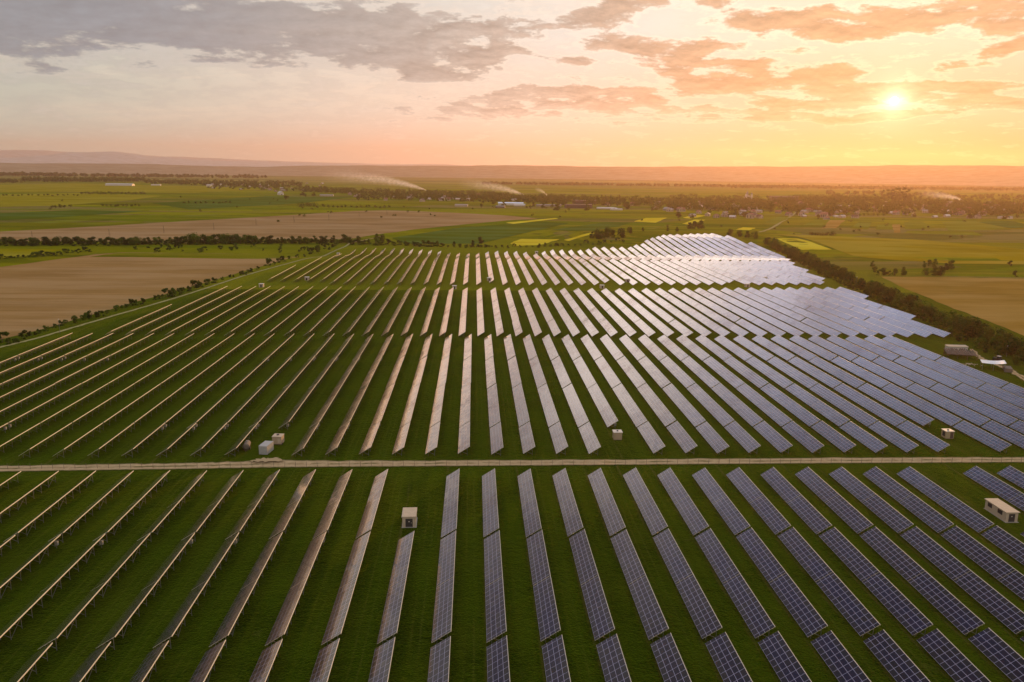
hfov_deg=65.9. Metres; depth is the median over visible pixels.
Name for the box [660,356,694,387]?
solar table
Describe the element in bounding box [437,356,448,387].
solar table
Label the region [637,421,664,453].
solar table
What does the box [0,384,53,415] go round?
solar table
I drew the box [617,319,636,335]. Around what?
solar table
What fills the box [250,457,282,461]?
dirt patch
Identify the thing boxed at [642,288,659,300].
solar table
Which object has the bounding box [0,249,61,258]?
meadow
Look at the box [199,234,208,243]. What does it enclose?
shrub
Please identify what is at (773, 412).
solar table
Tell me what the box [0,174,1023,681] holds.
ground
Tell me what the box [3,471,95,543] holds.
solar table
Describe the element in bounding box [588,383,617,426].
solar table
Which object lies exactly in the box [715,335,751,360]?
solar table
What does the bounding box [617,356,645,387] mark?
solar table
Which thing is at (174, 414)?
solar table
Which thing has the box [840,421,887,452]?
solar table
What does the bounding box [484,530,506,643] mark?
solar table
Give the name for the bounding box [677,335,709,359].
solar table
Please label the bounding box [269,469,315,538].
solar table
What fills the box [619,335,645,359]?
solar table
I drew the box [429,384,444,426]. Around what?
solar table
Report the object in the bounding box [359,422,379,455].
solar table
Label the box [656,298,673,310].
solar table
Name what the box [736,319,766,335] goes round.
solar table
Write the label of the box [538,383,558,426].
solar table
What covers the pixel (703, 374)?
solar table
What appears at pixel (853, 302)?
solar table
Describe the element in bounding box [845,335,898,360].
solar table
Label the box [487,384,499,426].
solar table
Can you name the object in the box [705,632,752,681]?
solar table
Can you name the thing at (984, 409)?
solar table
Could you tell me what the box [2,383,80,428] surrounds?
solar table
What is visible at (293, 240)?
shrub
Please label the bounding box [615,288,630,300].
solar table
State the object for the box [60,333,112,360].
solar table
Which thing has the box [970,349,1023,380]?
dirt path
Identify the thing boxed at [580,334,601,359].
solar table
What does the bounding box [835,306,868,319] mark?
solar table
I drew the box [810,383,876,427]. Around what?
solar table
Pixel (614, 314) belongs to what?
solar table
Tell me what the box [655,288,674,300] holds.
solar table
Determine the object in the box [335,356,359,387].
solar table
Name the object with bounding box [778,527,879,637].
solar table
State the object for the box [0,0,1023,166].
sky
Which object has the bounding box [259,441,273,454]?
container
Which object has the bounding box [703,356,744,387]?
solar table
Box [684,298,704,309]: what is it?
solar table
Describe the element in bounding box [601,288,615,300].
solar table
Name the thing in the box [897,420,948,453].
solar table
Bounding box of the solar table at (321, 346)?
[308,334,333,359]
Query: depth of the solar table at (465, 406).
276.28 m
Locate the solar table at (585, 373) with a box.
[573,356,595,387]
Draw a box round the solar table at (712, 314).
[700,307,723,321]
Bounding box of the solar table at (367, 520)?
[356,469,387,539]
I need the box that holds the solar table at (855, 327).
[831,317,877,335]
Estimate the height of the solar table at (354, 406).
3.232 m
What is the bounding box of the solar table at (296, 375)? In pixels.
[284,356,314,388]
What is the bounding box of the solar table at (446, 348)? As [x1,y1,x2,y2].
[442,334,451,359]
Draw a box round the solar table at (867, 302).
[851,296,882,307]
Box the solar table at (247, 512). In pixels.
[226,469,279,540]
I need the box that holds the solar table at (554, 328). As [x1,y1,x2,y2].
[548,319,560,335]
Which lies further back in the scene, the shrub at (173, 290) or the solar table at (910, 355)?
the shrub at (173, 290)
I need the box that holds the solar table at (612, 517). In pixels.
[588,468,625,536]
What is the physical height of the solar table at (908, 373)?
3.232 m
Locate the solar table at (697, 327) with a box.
[685,319,711,336]
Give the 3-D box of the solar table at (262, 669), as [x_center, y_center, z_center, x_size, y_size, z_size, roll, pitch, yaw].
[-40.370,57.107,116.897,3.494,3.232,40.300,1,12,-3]
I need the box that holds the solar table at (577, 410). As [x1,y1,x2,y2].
[563,383,588,426]
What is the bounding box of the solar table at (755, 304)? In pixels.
[741,297,765,309]
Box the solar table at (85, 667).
[68,642,110,681]
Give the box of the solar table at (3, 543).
[0,535,14,555]
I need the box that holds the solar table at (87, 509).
[49,470,133,541]
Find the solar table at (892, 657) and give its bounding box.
[864,629,929,681]
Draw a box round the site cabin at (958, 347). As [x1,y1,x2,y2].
[945,344,967,352]
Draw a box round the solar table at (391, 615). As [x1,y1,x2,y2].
[377,531,413,643]
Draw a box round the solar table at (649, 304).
[641,298,658,310]
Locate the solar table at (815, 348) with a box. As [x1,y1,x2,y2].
[790,335,836,361]
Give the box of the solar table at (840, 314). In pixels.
[820,306,853,319]
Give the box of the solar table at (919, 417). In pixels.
[857,383,933,426]
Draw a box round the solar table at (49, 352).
[35,333,91,360]
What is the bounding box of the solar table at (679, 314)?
[670,308,690,321]
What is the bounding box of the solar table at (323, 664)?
[310,638,339,681]
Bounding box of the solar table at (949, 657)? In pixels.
[917,629,990,681]
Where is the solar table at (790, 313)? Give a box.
[776,306,805,320]
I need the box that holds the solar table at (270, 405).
[250,383,291,426]
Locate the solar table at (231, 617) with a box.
[209,532,282,647]
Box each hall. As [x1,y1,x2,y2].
[105,183,134,185]
[455,204,467,206]
[498,202,522,204]
[536,204,560,206]
[597,207,614,208]
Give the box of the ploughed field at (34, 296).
[0,252,296,338]
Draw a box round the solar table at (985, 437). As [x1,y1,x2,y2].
[953,420,1010,452]
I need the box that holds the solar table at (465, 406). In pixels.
[459,384,470,426]
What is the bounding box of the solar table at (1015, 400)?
[977,383,1023,408]
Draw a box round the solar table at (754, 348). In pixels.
[734,335,773,360]
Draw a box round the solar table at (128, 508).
[93,470,169,542]
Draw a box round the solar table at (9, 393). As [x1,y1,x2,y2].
[0,384,26,401]
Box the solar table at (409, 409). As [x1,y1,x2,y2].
[400,383,419,426]
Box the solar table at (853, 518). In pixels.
[795,467,872,534]
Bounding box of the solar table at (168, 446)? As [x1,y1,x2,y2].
[156,423,195,455]
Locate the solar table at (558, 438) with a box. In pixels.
[549,421,567,453]
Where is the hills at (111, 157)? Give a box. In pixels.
[0,151,349,166]
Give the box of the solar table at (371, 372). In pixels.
[360,356,381,389]
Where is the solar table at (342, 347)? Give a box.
[332,334,353,360]
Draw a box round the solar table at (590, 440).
[579,422,600,454]
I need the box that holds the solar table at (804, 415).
[760,383,819,425]
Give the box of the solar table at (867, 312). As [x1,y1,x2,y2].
[850,306,884,319]
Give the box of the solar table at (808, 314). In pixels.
[791,306,820,320]
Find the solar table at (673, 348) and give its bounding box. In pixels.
[657,335,687,360]
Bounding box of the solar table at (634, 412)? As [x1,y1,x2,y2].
[613,383,646,426]
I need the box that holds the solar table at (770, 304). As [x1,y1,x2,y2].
[755,297,780,309]
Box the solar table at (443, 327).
[439,319,447,336]
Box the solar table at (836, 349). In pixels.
[808,335,857,360]
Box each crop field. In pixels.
[0,184,259,192]
[0,193,162,206]
[0,210,141,219]
[28,218,105,222]
[64,221,137,224]
[154,196,347,208]
[185,214,218,215]
[253,205,287,206]
[253,209,286,210]
[393,221,567,242]
[547,232,575,238]
[555,222,627,230]
[646,224,674,228]
[766,217,789,223]
[772,234,1023,263]
[805,220,828,225]
[822,220,844,227]
[845,218,884,221]
[851,222,871,228]
[876,224,892,229]
[892,224,900,232]
[904,222,933,228]
[905,231,982,235]
[942,221,1009,230]
[980,221,1023,227]
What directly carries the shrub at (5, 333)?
on the ground
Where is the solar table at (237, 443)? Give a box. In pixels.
[226,422,257,456]
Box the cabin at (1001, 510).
[984,498,1019,522]
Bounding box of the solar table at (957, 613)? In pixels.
[860,527,984,635]
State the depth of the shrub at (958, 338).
404.63 m
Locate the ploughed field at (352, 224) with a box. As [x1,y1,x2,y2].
[0,210,534,240]
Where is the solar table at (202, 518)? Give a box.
[182,470,242,539]
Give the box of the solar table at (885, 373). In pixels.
[852,356,913,388]
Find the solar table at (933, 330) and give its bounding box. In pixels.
[894,316,950,336]
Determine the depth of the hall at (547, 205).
1899.98 m
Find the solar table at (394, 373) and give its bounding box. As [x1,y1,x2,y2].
[386,356,404,387]
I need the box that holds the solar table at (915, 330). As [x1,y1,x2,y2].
[880,317,932,336]
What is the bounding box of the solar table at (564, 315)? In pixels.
[558,307,570,321]
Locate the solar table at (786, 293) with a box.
[773,287,800,299]
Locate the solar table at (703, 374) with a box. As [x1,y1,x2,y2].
[682,356,719,387]
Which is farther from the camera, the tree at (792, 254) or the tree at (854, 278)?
the tree at (792, 254)
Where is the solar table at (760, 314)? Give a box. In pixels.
[746,307,772,320]
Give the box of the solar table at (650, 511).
[623,467,667,535]
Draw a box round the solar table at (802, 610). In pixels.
[736,527,827,638]
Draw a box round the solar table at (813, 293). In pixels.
[798,287,827,298]
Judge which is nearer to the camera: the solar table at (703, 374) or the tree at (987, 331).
the solar table at (703, 374)
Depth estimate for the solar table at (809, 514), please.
198.78 m
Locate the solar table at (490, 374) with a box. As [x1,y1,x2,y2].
[485,356,495,387]
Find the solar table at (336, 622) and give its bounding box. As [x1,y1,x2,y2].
[321,532,369,644]
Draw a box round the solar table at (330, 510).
[313,470,351,539]
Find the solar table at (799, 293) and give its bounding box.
[785,287,813,298]
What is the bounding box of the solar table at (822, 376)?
[789,357,841,387]
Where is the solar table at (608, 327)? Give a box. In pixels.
[600,319,616,335]
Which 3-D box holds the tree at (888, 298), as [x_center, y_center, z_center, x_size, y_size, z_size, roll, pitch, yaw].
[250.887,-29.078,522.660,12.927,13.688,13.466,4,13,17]
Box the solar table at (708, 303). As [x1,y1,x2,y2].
[698,297,719,309]
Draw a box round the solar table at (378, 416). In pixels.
[370,383,394,426]
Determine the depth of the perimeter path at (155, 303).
474.07 m
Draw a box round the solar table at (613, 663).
[596,634,630,681]
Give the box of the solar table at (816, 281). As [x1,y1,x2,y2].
[799,275,823,284]
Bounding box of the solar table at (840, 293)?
[823,287,854,298]
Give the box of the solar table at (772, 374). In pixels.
[746,356,792,389]
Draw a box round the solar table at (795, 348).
[771,335,815,359]
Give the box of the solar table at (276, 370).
[258,355,292,387]
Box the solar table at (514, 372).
[508,356,520,387]
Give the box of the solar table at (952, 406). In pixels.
[906,383,989,426]
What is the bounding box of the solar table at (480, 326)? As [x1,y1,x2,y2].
[477,319,483,335]
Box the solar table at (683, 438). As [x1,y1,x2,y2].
[666,421,696,452]
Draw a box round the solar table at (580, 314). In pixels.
[574,307,587,321]
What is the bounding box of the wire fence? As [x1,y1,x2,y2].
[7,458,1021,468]
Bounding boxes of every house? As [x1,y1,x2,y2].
[746,213,754,218]
[785,212,792,215]
[820,212,827,217]
[892,210,899,214]
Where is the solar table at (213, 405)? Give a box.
[187,384,237,428]
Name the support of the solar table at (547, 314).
on the ground
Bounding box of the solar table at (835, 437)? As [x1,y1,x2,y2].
[812,421,855,453]
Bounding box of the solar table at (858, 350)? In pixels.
[827,335,878,359]
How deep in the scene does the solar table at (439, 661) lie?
131.95 m
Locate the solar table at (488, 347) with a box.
[484,334,492,359]
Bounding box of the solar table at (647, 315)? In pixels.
[638,308,656,322]
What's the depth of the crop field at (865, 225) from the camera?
1322.70 m
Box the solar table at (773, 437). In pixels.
[754,421,792,453]
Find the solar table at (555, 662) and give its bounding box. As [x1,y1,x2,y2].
[542,635,570,681]
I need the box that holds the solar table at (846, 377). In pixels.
[809,356,864,387]
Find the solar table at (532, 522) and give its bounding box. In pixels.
[518,469,541,536]
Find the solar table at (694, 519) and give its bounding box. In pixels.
[657,468,708,535]
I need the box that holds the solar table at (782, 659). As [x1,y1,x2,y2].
[758,631,811,681]
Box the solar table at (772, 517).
[726,467,790,535]
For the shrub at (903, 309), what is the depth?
481.25 m
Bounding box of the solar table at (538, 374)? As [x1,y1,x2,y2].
[529,356,545,387]
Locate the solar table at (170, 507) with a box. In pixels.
[137,470,206,540]
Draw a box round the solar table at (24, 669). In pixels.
[8,642,52,681]
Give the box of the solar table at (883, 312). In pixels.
[864,305,898,318]
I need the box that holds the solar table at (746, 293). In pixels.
[734,287,758,299]
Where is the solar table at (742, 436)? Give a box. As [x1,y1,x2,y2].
[724,421,760,452]
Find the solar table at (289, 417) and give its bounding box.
[279,383,316,428]
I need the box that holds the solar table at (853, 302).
[838,296,868,308]
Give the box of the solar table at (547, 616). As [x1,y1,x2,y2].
[527,530,560,642]
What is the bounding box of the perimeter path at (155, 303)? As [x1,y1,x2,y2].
[0,243,349,347]
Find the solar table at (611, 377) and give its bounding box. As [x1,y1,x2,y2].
[595,356,620,387]
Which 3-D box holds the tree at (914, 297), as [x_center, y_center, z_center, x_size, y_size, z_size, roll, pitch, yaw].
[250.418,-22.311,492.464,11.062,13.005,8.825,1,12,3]
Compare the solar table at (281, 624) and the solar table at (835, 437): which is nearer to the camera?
the solar table at (281, 624)
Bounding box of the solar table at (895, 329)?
[864,317,913,336]
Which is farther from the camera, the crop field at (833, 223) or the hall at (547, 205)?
the hall at (547, 205)
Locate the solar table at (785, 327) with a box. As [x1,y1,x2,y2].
[767,318,803,335]
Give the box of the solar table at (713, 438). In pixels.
[696,421,728,454]
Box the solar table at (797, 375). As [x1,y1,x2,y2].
[767,357,817,387]
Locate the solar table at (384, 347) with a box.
[375,334,392,360]
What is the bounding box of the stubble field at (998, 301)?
[883,277,1023,335]
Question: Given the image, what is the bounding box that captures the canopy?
[980,359,1012,372]
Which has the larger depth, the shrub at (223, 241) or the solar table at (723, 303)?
the shrub at (223, 241)
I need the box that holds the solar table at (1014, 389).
[1001,383,1023,397]
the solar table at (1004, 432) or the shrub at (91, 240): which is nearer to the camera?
the solar table at (1004, 432)
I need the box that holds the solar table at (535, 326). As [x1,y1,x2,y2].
[530,319,541,335]
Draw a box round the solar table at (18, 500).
[0,471,58,522]
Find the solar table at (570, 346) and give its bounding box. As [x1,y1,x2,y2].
[561,334,580,359]
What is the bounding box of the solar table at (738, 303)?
[726,297,750,309]
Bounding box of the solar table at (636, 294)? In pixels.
[628,288,645,300]
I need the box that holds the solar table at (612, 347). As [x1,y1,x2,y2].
[600,334,623,359]
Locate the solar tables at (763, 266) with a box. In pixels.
[0,233,824,488]
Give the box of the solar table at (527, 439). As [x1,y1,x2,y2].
[519,421,534,453]
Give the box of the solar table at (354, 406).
[340,383,368,428]
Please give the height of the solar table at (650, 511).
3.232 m
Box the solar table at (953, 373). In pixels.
[915,356,984,387]
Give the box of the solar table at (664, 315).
[654,308,673,321]
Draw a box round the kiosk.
[402,507,417,527]
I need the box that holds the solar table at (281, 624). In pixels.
[265,532,325,646]
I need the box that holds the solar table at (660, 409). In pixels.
[637,383,675,426]
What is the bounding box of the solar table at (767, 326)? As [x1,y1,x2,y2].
[752,318,785,335]
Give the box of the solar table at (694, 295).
[681,288,702,299]
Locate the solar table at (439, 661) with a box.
[428,636,450,681]
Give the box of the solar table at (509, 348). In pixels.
[504,334,514,359]
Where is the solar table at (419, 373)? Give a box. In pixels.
[411,356,426,387]
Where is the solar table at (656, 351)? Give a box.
[638,334,666,359]
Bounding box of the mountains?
[0,150,469,165]
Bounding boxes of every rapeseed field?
[507,218,557,223]
[511,239,558,245]
[565,233,593,240]
[635,218,664,222]
[736,227,754,229]
[775,238,830,249]
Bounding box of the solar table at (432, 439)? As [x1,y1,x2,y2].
[425,422,439,455]
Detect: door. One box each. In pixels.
[405,519,412,526]
[1008,514,1014,521]
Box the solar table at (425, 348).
[419,334,431,359]
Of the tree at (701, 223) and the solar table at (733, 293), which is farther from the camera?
the tree at (701, 223)
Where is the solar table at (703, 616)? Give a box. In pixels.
[653,528,721,639]
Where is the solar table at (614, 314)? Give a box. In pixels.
[606,308,622,322]
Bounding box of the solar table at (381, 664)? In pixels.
[368,637,394,681]
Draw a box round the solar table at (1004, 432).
[981,420,1023,448]
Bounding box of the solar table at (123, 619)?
[96,533,194,649]
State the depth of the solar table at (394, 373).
320.49 m
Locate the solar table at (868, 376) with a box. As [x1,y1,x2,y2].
[831,356,889,387]
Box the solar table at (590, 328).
[583,319,598,335]
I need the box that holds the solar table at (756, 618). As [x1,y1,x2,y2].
[695,528,774,638]
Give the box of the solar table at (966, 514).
[897,466,993,533]
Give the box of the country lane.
[759,212,797,231]
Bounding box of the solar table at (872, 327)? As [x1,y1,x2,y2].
[848,317,895,335]
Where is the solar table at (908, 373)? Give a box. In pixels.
[872,357,936,387]
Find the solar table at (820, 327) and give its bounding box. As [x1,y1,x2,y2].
[801,318,840,335]
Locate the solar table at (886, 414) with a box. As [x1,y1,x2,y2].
[833,383,905,427]
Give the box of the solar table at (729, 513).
[692,468,749,535]
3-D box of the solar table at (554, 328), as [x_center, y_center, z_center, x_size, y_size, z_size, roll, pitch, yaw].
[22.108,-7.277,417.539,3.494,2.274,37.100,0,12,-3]
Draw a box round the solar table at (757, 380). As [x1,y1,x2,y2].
[724,356,768,387]
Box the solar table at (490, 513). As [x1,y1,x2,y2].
[482,468,498,536]
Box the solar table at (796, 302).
[783,297,809,308]
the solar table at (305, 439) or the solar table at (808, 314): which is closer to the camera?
the solar table at (305, 439)
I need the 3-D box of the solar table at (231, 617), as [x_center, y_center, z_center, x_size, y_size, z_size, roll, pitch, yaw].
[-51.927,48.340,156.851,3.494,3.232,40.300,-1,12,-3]
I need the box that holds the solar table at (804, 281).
[788,275,812,284]
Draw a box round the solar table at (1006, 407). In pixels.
[953,383,1023,420]
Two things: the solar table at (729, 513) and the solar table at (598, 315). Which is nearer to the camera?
the solar table at (729, 513)
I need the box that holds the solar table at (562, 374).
[551,356,570,387]
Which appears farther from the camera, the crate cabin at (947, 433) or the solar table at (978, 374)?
the solar table at (978, 374)
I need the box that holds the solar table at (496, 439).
[490,422,502,455]
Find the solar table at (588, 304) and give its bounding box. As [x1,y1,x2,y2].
[582,298,594,310]
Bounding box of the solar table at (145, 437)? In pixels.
[123,423,164,457]
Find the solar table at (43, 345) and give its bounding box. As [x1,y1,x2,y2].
[11,333,71,360]
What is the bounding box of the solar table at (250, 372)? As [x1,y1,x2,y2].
[232,356,269,388]
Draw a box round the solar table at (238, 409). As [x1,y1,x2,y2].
[218,383,265,428]
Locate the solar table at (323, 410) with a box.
[310,384,342,426]
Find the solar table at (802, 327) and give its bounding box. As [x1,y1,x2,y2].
[784,318,821,335]
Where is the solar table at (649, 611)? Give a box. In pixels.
[611,529,668,640]
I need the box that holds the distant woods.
[0,171,1023,237]
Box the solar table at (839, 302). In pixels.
[823,296,853,308]
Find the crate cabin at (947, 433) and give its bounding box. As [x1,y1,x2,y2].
[941,429,954,438]
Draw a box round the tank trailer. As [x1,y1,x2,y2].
[243,440,250,451]
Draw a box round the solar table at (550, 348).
[542,334,558,359]
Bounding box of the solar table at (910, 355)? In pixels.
[864,335,920,360]
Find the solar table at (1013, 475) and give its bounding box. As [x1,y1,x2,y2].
[997,466,1023,488]
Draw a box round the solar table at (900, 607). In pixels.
[819,527,932,636]
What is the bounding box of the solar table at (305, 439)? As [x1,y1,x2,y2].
[292,422,318,456]
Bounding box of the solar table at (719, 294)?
[707,288,730,299]
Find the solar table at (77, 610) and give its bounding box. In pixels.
[38,533,149,650]
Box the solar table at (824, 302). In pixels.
[810,297,839,308]
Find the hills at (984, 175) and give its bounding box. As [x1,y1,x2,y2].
[0,163,1023,185]
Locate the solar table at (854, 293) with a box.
[836,287,867,298]
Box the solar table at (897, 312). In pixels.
[879,305,914,318]
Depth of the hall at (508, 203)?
1941.40 m
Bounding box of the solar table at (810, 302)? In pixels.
[796,297,824,308]
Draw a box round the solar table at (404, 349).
[397,334,412,359]
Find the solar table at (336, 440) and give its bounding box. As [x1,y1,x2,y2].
[326,422,349,454]
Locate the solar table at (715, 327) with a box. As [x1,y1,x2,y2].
[702,318,729,335]
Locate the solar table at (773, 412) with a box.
[736,383,791,425]
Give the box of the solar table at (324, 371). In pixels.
[309,356,336,388]
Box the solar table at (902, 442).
[869,421,918,452]
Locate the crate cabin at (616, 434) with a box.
[612,430,622,439]
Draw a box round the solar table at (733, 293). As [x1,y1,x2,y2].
[720,287,744,299]
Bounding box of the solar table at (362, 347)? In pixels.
[353,334,372,359]
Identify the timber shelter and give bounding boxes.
[943,348,977,358]
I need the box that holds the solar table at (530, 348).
[523,334,536,359]
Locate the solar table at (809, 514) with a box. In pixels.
[761,467,831,535]
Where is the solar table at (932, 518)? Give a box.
[863,466,953,533]
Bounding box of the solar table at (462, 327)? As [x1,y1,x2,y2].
[459,319,465,335]
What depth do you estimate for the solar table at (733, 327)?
422.53 m
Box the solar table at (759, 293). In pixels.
[746,287,772,299]
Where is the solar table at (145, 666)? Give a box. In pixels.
[129,640,168,681]
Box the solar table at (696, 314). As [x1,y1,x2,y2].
[685,307,706,321]
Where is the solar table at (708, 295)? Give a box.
[695,288,716,299]
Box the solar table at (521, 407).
[512,383,529,426]
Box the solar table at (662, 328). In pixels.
[652,319,673,336]
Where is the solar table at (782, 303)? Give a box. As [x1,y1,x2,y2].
[769,297,794,308]
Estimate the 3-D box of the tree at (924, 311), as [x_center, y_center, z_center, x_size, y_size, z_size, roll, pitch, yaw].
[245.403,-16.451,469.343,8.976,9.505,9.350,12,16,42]
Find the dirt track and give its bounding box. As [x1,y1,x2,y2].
[0,456,1023,471]
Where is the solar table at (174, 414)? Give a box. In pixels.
[158,384,212,429]
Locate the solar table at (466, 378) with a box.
[462,356,470,387]
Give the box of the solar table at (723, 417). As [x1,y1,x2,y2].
[687,383,733,425]
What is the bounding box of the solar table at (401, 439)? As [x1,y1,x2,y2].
[392,422,409,455]
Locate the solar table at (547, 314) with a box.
[542,307,552,321]
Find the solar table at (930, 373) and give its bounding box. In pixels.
[894,356,961,387]
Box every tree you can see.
[592,229,601,238]
[604,227,613,236]
[616,228,625,237]
[692,221,697,228]
[699,220,704,228]
[735,230,742,236]
[750,232,757,238]
[762,237,769,243]
[766,238,776,246]
[771,241,780,248]
[776,244,782,250]
[782,246,790,254]
[789,250,795,257]
[800,251,810,261]
[812,258,822,266]
[827,265,840,276]
[837,271,845,279]
[843,275,851,283]
[846,273,856,283]
[854,279,866,288]
[859,280,865,287]
[864,282,872,292]
[869,282,886,295]
[881,286,899,302]
[884,189,890,197]
[891,189,895,198]
[893,292,905,306]
[896,188,903,198]
[901,266,906,274]
[901,294,918,306]
[903,189,911,199]
[905,295,923,309]
[908,300,933,315]
[918,305,931,317]
[921,267,930,274]
[924,306,937,317]
[931,258,937,266]
[931,267,938,275]
[933,310,950,323]
[937,265,946,275]
[941,310,958,323]
[945,314,964,330]
[948,260,954,268]
[955,315,978,331]
[956,318,982,337]
[964,319,982,337]
[975,323,993,337]
[976,326,1006,344]
[988,328,1005,345]
[996,333,1019,347]
[1000,337,1023,356]
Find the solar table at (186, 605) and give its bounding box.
[153,532,238,647]
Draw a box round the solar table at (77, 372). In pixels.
[50,355,109,388]
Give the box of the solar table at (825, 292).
[810,287,840,298]
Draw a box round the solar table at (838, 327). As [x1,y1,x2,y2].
[816,317,858,335]
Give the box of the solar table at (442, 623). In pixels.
[432,531,455,642]
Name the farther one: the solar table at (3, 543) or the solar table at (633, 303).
the solar table at (633, 303)
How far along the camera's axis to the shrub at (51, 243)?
824.88 m
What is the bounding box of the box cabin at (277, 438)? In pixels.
[272,433,283,444]
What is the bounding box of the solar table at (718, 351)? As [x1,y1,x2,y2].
[695,334,731,359]
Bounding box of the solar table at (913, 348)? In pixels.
[883,335,940,360]
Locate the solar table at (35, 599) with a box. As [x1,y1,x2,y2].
[0,534,104,639]
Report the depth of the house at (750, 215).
1497.15 m
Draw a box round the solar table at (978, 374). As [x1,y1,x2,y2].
[935,357,1008,387]
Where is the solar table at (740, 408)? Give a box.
[711,383,762,425]
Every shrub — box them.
[0,331,10,342]
[3,239,11,245]
[18,330,27,338]
[19,239,26,245]
[27,237,38,245]
[31,251,40,256]
[41,236,49,245]
[46,241,58,245]
[51,237,60,245]
[67,237,80,245]
[71,315,77,322]
[80,238,89,245]
[80,312,87,319]
[85,310,99,318]
[88,236,96,244]
[101,237,111,245]
[114,238,122,244]
[128,238,139,244]
[152,237,159,243]
[161,288,171,296]
[170,287,176,296]
[173,237,181,243]
[176,287,184,294]
[180,236,190,244]
[186,232,197,243]
[190,234,201,244]
[190,280,199,287]
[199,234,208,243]
[204,278,210,284]
[207,236,216,244]
[218,233,230,243]
[227,234,238,243]
[237,237,245,243]
[246,235,257,243]
[259,236,265,243]
[264,258,271,265]
[265,235,274,243]
[289,236,296,243]
[296,236,304,243]
[303,237,311,243]
[307,247,314,253]
[318,236,327,243]
[341,234,347,241]
[373,237,380,245]
[425,240,434,246]
[891,302,899,309]
[898,306,907,312]
[908,309,917,317]
[919,312,928,320]
[927,317,935,324]
[934,321,943,328]
[947,327,955,336]
[955,333,968,340]
[972,337,986,348]
[982,345,989,352]
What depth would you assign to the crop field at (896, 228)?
1258.87 m
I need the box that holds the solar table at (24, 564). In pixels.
[0,534,60,597]
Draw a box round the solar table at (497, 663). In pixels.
[487,636,509,681]
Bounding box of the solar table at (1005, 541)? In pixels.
[981,525,1023,564]
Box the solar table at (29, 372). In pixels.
[0,355,63,386]
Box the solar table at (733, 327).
[719,318,748,335]
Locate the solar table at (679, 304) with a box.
[670,298,689,310]
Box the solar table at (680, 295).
[668,288,688,300]
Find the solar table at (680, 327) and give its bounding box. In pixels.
[669,319,692,335]
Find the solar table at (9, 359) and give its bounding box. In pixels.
[0,355,16,368]
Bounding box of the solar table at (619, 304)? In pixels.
[612,298,627,310]
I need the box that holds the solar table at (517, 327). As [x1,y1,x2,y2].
[512,319,521,335]
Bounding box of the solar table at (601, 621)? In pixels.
[569,529,614,641]
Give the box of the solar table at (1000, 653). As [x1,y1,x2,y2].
[969,628,1023,681]
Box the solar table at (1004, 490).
[963,466,1023,510]
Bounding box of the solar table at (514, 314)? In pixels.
[510,307,518,321]
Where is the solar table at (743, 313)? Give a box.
[731,307,756,320]
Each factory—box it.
[565,204,591,207]
[572,200,595,203]
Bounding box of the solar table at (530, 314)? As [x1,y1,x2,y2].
[526,307,535,321]
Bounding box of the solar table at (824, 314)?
[805,306,836,319]
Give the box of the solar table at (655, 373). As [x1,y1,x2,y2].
[638,356,670,387]
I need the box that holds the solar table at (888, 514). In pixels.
[829,467,913,534]
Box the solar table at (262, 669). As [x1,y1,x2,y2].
[249,639,282,681]
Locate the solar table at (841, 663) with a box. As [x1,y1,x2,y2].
[811,630,870,681]
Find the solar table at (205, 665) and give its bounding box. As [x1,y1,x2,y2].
[189,640,225,681]
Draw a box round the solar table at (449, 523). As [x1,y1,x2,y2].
[441,469,459,536]
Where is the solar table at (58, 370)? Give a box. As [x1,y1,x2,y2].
[23,355,86,388]
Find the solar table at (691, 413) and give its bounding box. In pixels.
[663,383,705,426]
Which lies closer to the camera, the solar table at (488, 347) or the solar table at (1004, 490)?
the solar table at (1004, 490)
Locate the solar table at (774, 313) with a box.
[761,307,789,320]
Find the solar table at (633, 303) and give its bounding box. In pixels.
[626,298,642,310]
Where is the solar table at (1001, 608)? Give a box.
[901,526,1023,634]
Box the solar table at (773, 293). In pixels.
[760,287,786,299]
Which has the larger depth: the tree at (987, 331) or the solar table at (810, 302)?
the solar table at (810, 302)
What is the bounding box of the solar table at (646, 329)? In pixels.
[635,319,655,336]
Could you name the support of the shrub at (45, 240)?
on the ground
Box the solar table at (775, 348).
[752,335,794,361]
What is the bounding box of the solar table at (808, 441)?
[782,421,823,452]
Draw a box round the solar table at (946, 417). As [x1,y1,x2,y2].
[882,383,961,425]
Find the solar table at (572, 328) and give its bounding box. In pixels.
[565,319,579,335]
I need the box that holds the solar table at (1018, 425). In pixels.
[1008,420,1023,433]
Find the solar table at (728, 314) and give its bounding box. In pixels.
[715,307,739,321]
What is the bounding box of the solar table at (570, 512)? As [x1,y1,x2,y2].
[553,468,582,536]
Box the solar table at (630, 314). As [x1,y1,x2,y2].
[622,308,639,321]
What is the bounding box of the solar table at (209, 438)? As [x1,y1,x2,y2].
[191,423,226,456]
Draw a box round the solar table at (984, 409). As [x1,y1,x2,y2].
[929,383,1017,425]
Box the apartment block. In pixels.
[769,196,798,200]
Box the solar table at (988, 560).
[941,526,1023,599]
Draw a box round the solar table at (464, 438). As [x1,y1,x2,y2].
[458,421,469,453]
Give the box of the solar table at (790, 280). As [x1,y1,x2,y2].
[776,275,800,284]
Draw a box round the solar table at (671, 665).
[651,633,691,681]
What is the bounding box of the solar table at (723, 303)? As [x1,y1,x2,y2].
[712,297,735,309]
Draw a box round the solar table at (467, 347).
[464,334,471,359]
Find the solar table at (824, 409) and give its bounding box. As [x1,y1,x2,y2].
[785,383,848,425]
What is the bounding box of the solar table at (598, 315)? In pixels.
[590,307,604,322]
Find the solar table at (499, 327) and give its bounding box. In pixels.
[495,319,503,335]
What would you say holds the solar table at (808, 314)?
on the ground
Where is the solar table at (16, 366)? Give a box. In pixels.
[0,356,38,375]
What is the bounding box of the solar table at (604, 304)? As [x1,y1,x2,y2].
[597,298,611,310]

